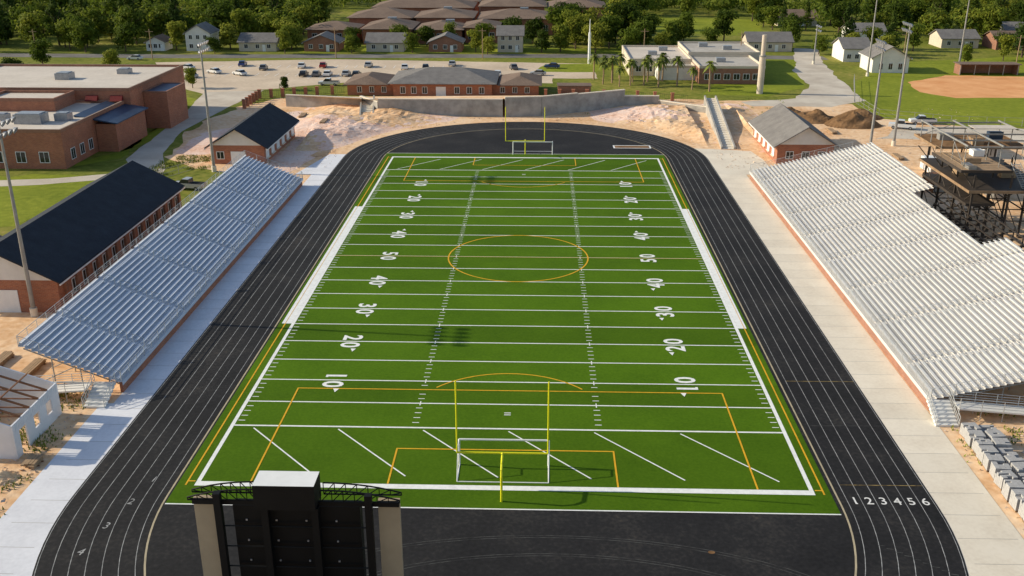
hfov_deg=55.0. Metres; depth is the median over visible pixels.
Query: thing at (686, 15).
oak tree
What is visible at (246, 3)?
oak tree
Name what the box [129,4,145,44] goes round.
pine tree
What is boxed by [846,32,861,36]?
oak tree
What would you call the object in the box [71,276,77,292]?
window
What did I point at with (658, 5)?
woods
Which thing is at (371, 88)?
window
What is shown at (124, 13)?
oak tree
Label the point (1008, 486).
concrete block pallet
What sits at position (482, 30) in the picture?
utility pole
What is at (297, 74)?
parking stall lines
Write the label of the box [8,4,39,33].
oak tree
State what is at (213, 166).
floodlight pole
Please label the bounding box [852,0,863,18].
pine tree
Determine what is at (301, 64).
parked car
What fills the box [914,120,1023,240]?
press box tower
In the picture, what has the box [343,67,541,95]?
building
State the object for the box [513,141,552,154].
soccer goal
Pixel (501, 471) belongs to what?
football goal post
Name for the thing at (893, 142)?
floodlight pole
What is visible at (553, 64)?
parked car
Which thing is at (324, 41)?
house
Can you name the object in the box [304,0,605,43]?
school building
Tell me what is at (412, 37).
oak tree
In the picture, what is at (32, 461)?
timber stack
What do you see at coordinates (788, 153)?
window
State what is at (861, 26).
house
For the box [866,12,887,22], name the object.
oak tree
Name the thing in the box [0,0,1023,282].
ground
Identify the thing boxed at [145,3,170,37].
oak tree
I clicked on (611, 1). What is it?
oak tree
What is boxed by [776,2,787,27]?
pine tree
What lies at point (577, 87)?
storage shed
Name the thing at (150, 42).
utility pole
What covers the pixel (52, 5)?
pine tree
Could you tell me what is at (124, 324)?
grandstand
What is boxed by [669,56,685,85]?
palm tree
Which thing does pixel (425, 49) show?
lawn
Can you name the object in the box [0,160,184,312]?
locker building
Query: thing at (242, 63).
parked car
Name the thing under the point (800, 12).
house
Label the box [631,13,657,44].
oak tree
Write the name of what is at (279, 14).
oak tree
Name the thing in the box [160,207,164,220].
window
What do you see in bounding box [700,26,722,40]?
oak tree
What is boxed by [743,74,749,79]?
window
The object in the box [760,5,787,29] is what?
oak tree
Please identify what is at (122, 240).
window
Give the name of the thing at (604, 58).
palm tree
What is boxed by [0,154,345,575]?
walkway
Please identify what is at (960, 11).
oak tree
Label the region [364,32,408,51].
house
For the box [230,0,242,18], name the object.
pine tree
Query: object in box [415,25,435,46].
oak tree
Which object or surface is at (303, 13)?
oak tree
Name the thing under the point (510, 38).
house
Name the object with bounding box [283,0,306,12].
oak tree
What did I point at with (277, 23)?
oak tree
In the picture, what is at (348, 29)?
oak tree
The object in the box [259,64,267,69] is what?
parked car
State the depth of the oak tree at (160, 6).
353.20 m
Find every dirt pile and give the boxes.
[0,469,19,485]
[787,107,800,113]
[797,109,833,123]
[824,111,881,128]
[842,108,883,120]
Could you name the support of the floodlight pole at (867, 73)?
on the lawn at (959, 109)
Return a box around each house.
[144,34,172,50]
[183,21,219,50]
[236,33,280,50]
[302,31,344,51]
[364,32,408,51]
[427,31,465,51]
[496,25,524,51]
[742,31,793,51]
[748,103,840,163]
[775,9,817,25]
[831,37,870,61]
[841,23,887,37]
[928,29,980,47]
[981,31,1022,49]
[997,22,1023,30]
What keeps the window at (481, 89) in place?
in the building at (444, 81)
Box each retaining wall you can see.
[285,94,502,116]
[505,89,705,116]
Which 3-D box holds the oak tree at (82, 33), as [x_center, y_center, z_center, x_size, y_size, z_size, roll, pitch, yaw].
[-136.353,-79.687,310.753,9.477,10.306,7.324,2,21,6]
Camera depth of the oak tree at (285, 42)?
307.70 m
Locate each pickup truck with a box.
[177,177,206,190]
[318,78,339,85]
[888,119,915,129]
[908,114,936,124]
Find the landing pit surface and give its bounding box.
[615,146,648,147]
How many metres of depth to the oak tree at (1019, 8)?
360.00 m
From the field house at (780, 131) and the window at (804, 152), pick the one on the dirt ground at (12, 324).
the field house at (780, 131)
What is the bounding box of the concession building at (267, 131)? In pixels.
[204,103,299,163]
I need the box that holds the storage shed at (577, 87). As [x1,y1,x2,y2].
[557,83,591,93]
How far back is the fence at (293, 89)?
238.28 m
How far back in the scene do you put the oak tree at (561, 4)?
378.01 m
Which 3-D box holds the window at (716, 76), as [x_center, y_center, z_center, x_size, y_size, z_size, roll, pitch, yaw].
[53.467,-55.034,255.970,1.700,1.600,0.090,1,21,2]
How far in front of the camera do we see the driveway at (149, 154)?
208.59 m
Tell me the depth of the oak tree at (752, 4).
395.15 m
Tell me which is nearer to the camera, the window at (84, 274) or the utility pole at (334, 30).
the window at (84, 274)
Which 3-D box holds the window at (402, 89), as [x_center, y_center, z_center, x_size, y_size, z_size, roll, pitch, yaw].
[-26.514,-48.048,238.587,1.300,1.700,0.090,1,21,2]
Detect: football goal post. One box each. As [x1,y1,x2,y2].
[455,380,549,501]
[505,107,544,153]
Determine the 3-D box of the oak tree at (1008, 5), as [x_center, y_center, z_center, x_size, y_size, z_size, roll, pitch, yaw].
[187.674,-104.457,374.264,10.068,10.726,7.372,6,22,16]
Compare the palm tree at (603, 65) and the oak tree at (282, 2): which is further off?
the oak tree at (282, 2)
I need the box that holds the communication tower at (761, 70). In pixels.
[756,35,766,93]
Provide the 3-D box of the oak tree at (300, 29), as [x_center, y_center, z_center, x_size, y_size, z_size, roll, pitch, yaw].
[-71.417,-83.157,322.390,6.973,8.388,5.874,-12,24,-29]
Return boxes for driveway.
[0,174,105,185]
[126,90,262,172]
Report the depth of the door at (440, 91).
238.40 m
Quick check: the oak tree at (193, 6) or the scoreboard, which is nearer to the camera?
the scoreboard
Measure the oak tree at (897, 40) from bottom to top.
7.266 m
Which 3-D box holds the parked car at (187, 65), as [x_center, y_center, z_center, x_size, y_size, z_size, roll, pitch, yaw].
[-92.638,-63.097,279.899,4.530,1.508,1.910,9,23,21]
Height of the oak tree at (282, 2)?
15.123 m
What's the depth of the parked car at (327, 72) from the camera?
267.39 m
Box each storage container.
[920,155,938,173]
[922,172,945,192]
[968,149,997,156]
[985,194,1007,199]
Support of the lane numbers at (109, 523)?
on the running track
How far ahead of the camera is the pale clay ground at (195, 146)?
190.95 m
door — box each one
[0,290,20,311]
[231,151,244,163]
[436,87,445,95]
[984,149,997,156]
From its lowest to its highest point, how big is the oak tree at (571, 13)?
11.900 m
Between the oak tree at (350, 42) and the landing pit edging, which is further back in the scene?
the oak tree at (350, 42)
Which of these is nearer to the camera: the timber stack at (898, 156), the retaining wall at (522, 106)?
the timber stack at (898, 156)
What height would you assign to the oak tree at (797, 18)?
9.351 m
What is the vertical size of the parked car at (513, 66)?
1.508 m
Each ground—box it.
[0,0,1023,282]
[0,98,1023,538]
[175,128,230,154]
[267,111,317,171]
[309,95,543,99]
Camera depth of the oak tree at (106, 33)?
343.24 m
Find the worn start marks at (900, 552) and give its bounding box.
[809,425,955,574]
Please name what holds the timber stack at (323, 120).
on the pale clay ground at (285, 156)
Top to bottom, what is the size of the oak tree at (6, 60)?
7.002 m
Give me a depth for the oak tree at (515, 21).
322.25 m
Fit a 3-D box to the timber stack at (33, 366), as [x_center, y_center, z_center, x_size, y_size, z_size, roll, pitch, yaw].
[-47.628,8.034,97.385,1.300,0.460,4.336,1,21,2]
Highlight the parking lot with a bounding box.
[155,59,597,93]
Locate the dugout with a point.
(986, 67)
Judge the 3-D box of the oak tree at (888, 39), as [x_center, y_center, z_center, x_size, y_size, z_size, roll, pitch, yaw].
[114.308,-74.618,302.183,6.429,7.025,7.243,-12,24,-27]
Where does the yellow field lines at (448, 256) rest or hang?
on the turf field
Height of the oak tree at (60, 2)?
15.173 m
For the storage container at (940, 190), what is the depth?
158.60 m
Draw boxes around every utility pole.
[145,29,152,59]
[330,28,337,57]
[478,28,485,58]
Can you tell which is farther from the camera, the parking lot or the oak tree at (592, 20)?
the oak tree at (592, 20)
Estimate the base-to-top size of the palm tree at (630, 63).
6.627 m
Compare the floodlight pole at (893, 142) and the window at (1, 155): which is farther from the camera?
the floodlight pole at (893, 142)
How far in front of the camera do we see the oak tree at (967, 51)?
288.62 m
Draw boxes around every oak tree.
[0,23,13,44]
[0,56,23,63]
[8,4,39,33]
[15,0,42,6]
[15,9,46,42]
[24,0,52,33]
[28,37,52,63]
[41,0,73,10]
[51,22,65,47]
[54,18,77,50]
[65,20,97,52]
[68,0,89,19]
[70,15,101,47]
[80,6,103,41]
[90,0,110,18]
[99,0,126,17]
[100,48,120,63]
[102,17,114,38]
[112,4,144,44]
[112,21,134,51]
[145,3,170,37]
[152,3,173,21]
[165,20,186,49]
[180,5,198,27]
[183,67,196,87]
[190,0,223,20]
[196,0,232,27]
[202,36,223,53]
[218,22,237,49]
[229,8,257,35]
[240,0,256,8]
[247,5,264,14]
[251,0,279,11]
[255,11,278,32]
[261,0,286,9]
[270,15,293,29]
[272,10,289,18]
[274,30,291,53]
[279,76,288,89]
[280,24,302,49]
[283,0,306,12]
[284,22,303,46]
[289,5,315,34]
[301,0,334,22]
[302,3,321,22]
[342,26,361,37]
[344,34,357,53]
[345,33,360,51]
[389,23,409,31]
[402,32,419,52]
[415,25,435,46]
[443,21,457,34]
[467,29,483,51]
[474,22,493,46]
[479,36,495,53]
[503,15,521,24]
[524,16,547,43]
[534,28,551,52]
[544,5,566,34]
[549,24,571,51]
[554,1,568,7]
[560,9,583,44]
[563,4,585,13]
[563,13,591,48]
[579,13,599,43]
[581,22,609,53]
[583,6,600,23]
[598,13,623,48]
[601,0,642,43]
[603,5,629,43]
[605,0,623,6]
[617,27,643,50]
[628,20,652,44]
[631,0,654,10]
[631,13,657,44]
[637,10,648,15]
[648,15,663,33]
[653,30,671,44]
[661,20,678,44]
[672,18,690,40]
[678,10,694,40]
[679,0,696,11]
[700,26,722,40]
[712,8,738,40]
[742,0,765,20]
[752,0,773,26]
[760,0,785,8]
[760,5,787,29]
[780,12,805,34]
[786,18,800,46]
[810,34,830,53]
[813,0,850,25]
[829,4,856,29]
[830,0,853,31]
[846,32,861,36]
[860,0,885,19]
[860,0,892,14]
[861,25,884,43]
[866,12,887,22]
[875,35,895,45]
[885,31,903,48]
[886,0,909,23]
[886,2,911,33]
[904,0,929,20]
[906,22,925,50]
[917,10,955,38]
[922,0,933,11]
[929,0,954,22]
[950,6,974,26]
[958,43,973,61]
[959,7,985,34]
[962,0,979,10]
[974,3,1012,32]
[979,0,994,11]
[992,32,1016,48]
[993,0,1016,21]
[998,34,1015,60]
[1009,1,1023,21]
[1012,21,1023,46]
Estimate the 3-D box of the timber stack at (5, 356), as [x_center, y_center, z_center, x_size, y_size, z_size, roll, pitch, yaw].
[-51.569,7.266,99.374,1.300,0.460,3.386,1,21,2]
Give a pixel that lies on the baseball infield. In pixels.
(964, 86)
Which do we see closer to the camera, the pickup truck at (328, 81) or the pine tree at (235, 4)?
the pickup truck at (328, 81)
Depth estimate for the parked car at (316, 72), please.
267.03 m
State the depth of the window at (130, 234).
130.11 m
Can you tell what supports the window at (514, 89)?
in the building at (444, 81)
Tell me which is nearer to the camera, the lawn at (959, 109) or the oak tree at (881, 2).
the lawn at (959, 109)
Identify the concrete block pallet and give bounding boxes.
[959,422,980,439]
[964,430,985,446]
[971,437,993,454]
[976,445,998,463]
[979,425,997,433]
[982,453,1004,471]
[985,430,1005,439]
[989,461,1011,480]
[991,437,1011,448]
[993,470,1017,490]
[997,448,1015,455]
[1001,479,1023,501]
[1002,453,1023,464]
[1009,489,1023,511]
[1010,462,1023,475]
[1018,473,1023,482]
[1018,499,1023,521]
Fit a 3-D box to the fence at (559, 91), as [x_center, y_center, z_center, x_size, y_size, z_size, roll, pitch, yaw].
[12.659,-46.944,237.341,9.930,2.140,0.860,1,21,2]
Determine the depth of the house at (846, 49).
294.08 m
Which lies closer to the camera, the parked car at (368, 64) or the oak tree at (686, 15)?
the parked car at (368, 64)
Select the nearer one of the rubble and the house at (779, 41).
the rubble
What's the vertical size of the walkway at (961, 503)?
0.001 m
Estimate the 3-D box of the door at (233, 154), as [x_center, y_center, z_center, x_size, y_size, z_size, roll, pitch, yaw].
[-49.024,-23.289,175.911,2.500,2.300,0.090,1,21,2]
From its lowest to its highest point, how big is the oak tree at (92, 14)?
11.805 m
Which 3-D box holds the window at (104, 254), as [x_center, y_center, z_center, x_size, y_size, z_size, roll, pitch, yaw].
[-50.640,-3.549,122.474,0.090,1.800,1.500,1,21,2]
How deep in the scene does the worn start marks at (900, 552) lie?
69.36 m
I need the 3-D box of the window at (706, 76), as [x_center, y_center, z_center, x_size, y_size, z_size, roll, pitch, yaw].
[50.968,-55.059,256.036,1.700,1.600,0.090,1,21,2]
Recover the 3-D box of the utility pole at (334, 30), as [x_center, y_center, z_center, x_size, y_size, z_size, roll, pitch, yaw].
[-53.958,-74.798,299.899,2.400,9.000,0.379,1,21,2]
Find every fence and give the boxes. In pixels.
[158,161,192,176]
[241,91,258,108]
[257,87,312,98]
[315,85,343,94]
[544,89,574,94]
[636,90,687,101]
[854,95,877,112]
[879,109,949,123]
[950,116,1006,124]
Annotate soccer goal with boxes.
[456,438,549,482]
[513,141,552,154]
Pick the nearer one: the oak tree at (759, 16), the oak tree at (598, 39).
the oak tree at (598, 39)
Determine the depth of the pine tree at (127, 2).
344.50 m
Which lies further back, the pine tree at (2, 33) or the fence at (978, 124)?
the pine tree at (2, 33)
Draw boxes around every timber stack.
[0,351,14,366]
[20,453,43,468]
[21,358,46,374]
[298,112,306,117]
[319,118,327,123]
[827,128,837,133]
[891,153,904,159]
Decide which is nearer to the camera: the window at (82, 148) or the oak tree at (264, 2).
the window at (82, 148)
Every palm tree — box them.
[587,54,599,79]
[599,61,608,83]
[600,55,608,61]
[607,55,619,69]
[607,57,617,82]
[614,65,624,86]
[616,53,626,77]
[624,59,635,85]
[627,60,638,81]
[639,58,651,84]
[641,55,654,81]
[653,57,667,86]
[656,52,669,80]
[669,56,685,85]
[687,67,697,89]
[701,61,717,91]
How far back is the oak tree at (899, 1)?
366.08 m
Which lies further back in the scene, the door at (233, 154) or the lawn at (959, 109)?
the lawn at (959, 109)
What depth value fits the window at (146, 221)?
135.39 m
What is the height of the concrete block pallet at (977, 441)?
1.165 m
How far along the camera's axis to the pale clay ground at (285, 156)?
181.72 m
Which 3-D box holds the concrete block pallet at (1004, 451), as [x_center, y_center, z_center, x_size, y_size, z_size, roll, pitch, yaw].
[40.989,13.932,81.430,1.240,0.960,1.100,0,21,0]
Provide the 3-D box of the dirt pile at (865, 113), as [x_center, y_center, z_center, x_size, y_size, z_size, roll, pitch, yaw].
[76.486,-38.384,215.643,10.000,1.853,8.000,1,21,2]
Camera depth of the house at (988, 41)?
320.98 m
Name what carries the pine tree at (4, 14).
on the ground at (838, 68)
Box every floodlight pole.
[0,117,38,316]
[196,40,216,171]
[812,25,821,63]
[866,0,877,75]
[869,39,886,143]
[891,21,913,145]
[958,0,969,61]
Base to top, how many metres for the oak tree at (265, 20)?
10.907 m
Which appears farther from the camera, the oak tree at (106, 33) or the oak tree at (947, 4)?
the oak tree at (947, 4)
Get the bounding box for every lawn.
[0,174,94,226]
[298,45,621,53]
[538,64,617,71]
[656,18,769,35]
[703,59,804,96]
[853,56,1023,127]
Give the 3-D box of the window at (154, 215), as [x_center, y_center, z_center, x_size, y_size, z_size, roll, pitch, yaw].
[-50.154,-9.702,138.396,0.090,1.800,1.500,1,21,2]
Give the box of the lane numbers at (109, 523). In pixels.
[78,477,155,554]
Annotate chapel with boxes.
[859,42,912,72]
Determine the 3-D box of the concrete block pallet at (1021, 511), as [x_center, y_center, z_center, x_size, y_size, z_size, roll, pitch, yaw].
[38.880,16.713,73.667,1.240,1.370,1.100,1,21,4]
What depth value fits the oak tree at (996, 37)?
307.62 m
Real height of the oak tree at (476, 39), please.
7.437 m
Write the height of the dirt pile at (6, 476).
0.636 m
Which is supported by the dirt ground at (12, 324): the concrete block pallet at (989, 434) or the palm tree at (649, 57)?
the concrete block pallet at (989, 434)
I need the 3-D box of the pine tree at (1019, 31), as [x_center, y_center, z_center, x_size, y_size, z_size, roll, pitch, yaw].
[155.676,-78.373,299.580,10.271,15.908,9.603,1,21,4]
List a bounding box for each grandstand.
[16,150,302,407]
[749,142,1023,426]
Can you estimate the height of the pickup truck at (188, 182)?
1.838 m
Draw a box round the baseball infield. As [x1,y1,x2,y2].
[908,75,1023,97]
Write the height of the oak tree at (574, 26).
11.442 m
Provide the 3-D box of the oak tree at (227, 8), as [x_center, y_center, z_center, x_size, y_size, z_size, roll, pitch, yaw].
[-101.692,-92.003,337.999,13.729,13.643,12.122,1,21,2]
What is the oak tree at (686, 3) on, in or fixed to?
on the ground at (838, 68)
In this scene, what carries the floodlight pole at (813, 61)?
on the paved road at (827, 88)
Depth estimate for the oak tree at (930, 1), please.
403.30 m
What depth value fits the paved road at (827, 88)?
250.24 m
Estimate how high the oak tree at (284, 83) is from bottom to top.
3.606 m
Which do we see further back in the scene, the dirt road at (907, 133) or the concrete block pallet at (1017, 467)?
the dirt road at (907, 133)
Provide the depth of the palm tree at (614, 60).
260.58 m
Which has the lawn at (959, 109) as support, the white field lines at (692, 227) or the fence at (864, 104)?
the fence at (864, 104)
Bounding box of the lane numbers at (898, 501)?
[852,497,929,504]
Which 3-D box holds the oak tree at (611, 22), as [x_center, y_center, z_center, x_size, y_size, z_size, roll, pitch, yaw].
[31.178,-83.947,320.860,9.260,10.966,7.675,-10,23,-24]
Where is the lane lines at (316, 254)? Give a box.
[34,122,966,575]
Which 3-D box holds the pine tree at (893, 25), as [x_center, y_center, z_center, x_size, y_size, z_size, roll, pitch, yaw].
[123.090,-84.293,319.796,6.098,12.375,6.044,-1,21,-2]
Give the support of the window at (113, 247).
in the locker building at (71, 242)
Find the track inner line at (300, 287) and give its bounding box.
[144,129,856,575]
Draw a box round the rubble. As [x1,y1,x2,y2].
[0,108,1023,510]
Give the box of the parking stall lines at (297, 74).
[214,65,462,78]
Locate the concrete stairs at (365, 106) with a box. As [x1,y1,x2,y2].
[359,95,374,114]
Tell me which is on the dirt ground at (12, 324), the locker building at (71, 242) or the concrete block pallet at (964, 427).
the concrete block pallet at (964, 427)
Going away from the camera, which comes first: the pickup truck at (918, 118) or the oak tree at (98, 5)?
the pickup truck at (918, 118)
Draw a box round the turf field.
[166,153,840,513]
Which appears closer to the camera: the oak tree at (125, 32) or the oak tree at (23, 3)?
the oak tree at (125, 32)
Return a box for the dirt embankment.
[294,103,764,151]
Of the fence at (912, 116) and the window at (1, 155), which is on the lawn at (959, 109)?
the fence at (912, 116)
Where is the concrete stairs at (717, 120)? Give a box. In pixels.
[703,95,735,149]
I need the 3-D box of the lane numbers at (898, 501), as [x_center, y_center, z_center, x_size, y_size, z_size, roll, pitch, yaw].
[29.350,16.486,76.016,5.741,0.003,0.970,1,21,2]
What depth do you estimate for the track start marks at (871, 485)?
78.07 m
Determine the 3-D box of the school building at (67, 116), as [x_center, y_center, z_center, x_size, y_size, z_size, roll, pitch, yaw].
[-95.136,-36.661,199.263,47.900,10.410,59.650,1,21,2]
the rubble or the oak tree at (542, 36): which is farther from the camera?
the oak tree at (542, 36)
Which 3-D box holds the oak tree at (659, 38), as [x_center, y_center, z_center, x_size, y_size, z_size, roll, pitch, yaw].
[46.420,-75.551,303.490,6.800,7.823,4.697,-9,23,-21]
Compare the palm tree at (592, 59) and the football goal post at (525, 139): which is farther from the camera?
the palm tree at (592, 59)
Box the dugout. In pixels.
[953,62,1021,74]
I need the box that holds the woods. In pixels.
[0,0,1023,35]
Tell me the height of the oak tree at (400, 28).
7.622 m
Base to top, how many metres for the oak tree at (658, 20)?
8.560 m
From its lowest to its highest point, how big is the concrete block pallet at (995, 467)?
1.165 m
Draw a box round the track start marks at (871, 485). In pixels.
[812,381,919,485]
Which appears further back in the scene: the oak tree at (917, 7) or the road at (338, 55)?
the oak tree at (917, 7)
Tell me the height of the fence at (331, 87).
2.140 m
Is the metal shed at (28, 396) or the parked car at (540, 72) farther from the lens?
the parked car at (540, 72)
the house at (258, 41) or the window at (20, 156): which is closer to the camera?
the window at (20, 156)
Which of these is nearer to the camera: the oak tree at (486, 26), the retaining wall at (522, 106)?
the retaining wall at (522, 106)
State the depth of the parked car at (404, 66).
278.59 m
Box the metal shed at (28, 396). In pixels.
[0,366,61,458]
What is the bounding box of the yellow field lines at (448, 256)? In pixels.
[185,156,824,494]
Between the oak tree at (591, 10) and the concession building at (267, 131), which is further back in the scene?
the oak tree at (591, 10)
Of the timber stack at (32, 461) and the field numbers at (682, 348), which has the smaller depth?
the timber stack at (32, 461)
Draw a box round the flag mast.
[588,27,590,63]
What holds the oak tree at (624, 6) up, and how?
on the ground at (838, 68)
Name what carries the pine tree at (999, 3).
on the ground at (838, 68)
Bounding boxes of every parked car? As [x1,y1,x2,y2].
[126,54,142,59]
[183,63,194,68]
[206,67,221,73]
[232,69,246,75]
[238,60,246,65]
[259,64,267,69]
[297,62,305,67]
[299,70,308,76]
[311,70,321,76]
[319,62,326,67]
[323,70,332,76]
[341,70,350,75]
[351,70,361,75]
[364,61,372,67]
[401,64,407,69]
[448,60,455,65]
[509,63,517,69]
[530,69,545,75]
[544,62,559,68]
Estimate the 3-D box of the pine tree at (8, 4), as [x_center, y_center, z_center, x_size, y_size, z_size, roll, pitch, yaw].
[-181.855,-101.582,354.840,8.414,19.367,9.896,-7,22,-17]
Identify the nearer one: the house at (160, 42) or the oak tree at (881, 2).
the house at (160, 42)
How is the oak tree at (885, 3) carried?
on the ground at (838, 68)
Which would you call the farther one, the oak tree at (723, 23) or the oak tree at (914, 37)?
the oak tree at (723, 23)
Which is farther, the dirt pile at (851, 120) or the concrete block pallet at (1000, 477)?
the dirt pile at (851, 120)
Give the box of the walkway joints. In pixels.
[0,183,1019,573]
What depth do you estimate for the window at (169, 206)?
143.39 m
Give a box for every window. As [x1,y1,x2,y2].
[0,151,3,162]
[15,152,26,162]
[38,152,49,162]
[70,146,76,159]
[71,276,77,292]
[79,142,85,154]
[82,268,87,284]
[88,138,93,149]
[92,260,97,275]
[102,252,107,267]
[111,245,116,260]
[120,238,125,252]
[129,231,133,245]
[137,225,141,239]
[145,219,149,232]
[153,213,157,226]
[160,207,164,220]
[167,201,171,214]
[174,196,177,208]
[216,151,224,158]
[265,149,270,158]
[357,86,361,91]
[369,86,373,91]
[400,87,405,93]
[411,87,416,93]
[422,87,426,93]
[454,87,459,93]
[467,87,471,93]
[479,87,483,93]
[500,87,504,92]
[512,87,516,92]
[525,87,529,92]
[704,74,710,79]
[714,74,720,79]
[723,74,729,79]
[733,74,739,79]
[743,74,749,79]
[752,74,757,79]
[785,151,793,158]
[801,151,809,158]
[888,63,892,69]
[898,63,902,69]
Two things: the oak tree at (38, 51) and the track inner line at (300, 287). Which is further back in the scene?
the oak tree at (38, 51)
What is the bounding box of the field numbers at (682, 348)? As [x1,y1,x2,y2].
[322,180,697,396]
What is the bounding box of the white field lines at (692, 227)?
[165,153,840,514]
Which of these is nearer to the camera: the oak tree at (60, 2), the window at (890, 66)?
the window at (890, 66)
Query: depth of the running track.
78.23 m
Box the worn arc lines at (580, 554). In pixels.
[365,535,808,575]
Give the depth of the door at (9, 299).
111.18 m
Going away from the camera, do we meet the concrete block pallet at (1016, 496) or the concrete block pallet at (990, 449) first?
the concrete block pallet at (1016, 496)
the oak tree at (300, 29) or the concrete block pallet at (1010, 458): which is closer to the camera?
the concrete block pallet at (1010, 458)
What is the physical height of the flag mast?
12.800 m
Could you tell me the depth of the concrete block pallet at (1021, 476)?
77.78 m
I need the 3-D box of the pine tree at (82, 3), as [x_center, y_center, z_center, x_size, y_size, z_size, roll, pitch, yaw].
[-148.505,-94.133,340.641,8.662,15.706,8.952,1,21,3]
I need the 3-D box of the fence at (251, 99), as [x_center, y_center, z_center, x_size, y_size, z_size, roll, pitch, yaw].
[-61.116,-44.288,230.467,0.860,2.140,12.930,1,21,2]
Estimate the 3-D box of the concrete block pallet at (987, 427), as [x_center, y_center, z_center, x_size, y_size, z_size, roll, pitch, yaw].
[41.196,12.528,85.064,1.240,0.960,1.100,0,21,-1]
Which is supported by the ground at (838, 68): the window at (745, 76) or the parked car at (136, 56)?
the parked car at (136, 56)
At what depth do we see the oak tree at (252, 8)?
364.48 m
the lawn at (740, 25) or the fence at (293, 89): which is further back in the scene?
the lawn at (740, 25)
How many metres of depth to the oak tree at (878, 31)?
316.61 m
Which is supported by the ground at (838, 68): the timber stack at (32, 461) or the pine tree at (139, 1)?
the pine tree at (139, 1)
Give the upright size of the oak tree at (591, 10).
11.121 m
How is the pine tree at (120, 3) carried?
on the ground at (838, 68)
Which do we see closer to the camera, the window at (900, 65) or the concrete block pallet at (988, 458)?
the concrete block pallet at (988, 458)
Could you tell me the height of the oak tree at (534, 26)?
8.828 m
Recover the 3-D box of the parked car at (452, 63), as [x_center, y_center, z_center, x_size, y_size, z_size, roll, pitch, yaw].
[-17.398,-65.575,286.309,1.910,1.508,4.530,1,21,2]
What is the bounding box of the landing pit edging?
[613,145,650,147]
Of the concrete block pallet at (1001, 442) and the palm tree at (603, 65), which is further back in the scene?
the palm tree at (603, 65)
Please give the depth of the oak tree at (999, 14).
333.49 m
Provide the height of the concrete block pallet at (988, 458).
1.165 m
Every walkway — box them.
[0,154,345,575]
[694,148,1023,575]
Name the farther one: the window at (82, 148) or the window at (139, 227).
the window at (82, 148)
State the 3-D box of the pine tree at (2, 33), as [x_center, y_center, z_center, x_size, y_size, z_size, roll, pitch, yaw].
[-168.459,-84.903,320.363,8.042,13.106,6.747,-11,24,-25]
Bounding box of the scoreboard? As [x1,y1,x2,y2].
[187,471,403,575]
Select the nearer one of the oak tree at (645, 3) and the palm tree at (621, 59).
the palm tree at (621, 59)
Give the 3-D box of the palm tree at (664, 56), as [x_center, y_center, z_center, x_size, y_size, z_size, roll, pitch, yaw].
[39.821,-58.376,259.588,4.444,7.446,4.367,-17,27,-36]
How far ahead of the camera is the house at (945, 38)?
322.37 m
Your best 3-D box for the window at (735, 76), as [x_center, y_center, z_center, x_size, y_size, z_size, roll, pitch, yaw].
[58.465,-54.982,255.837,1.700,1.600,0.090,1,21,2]
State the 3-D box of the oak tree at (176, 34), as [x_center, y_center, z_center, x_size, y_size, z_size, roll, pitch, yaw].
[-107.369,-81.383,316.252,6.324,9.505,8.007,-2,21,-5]
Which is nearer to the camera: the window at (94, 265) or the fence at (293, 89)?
the window at (94, 265)
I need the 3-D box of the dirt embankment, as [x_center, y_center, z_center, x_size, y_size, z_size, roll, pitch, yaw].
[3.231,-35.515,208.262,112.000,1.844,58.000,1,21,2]
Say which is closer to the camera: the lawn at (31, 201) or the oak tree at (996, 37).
the lawn at (31, 201)
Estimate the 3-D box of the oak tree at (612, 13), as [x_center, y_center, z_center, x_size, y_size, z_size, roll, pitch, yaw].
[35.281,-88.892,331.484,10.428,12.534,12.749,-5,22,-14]
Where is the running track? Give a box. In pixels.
[32,122,968,575]
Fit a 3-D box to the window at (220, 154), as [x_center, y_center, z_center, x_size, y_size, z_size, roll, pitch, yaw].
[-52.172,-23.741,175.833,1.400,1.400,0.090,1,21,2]
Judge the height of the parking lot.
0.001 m
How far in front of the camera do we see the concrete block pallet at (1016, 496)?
74.73 m
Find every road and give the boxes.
[0,53,827,59]
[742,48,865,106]
[876,126,1023,142]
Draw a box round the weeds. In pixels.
[0,97,1022,519]
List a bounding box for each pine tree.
[0,0,16,33]
[0,4,9,24]
[0,10,8,44]
[0,22,10,41]
[42,0,66,44]
[73,0,88,19]
[107,0,123,33]
[123,0,147,37]
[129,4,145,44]
[137,0,146,11]
[164,0,190,34]
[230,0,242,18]
[237,0,245,11]
[265,0,283,12]
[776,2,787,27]
[801,0,813,30]
[833,2,858,38]
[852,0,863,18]
[885,10,899,37]
[927,0,945,13]
[992,0,1013,12]
[1012,17,1023,57]
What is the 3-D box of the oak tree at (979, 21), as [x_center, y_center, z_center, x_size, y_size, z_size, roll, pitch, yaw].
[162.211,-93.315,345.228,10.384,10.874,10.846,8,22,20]
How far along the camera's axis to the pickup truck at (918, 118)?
208.08 m
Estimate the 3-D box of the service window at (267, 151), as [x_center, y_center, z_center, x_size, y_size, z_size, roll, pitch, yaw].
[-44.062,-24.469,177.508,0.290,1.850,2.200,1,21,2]
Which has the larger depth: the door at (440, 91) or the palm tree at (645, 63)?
the palm tree at (645, 63)
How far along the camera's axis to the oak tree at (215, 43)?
307.61 m
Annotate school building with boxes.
[0,64,188,168]
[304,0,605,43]
[622,41,765,83]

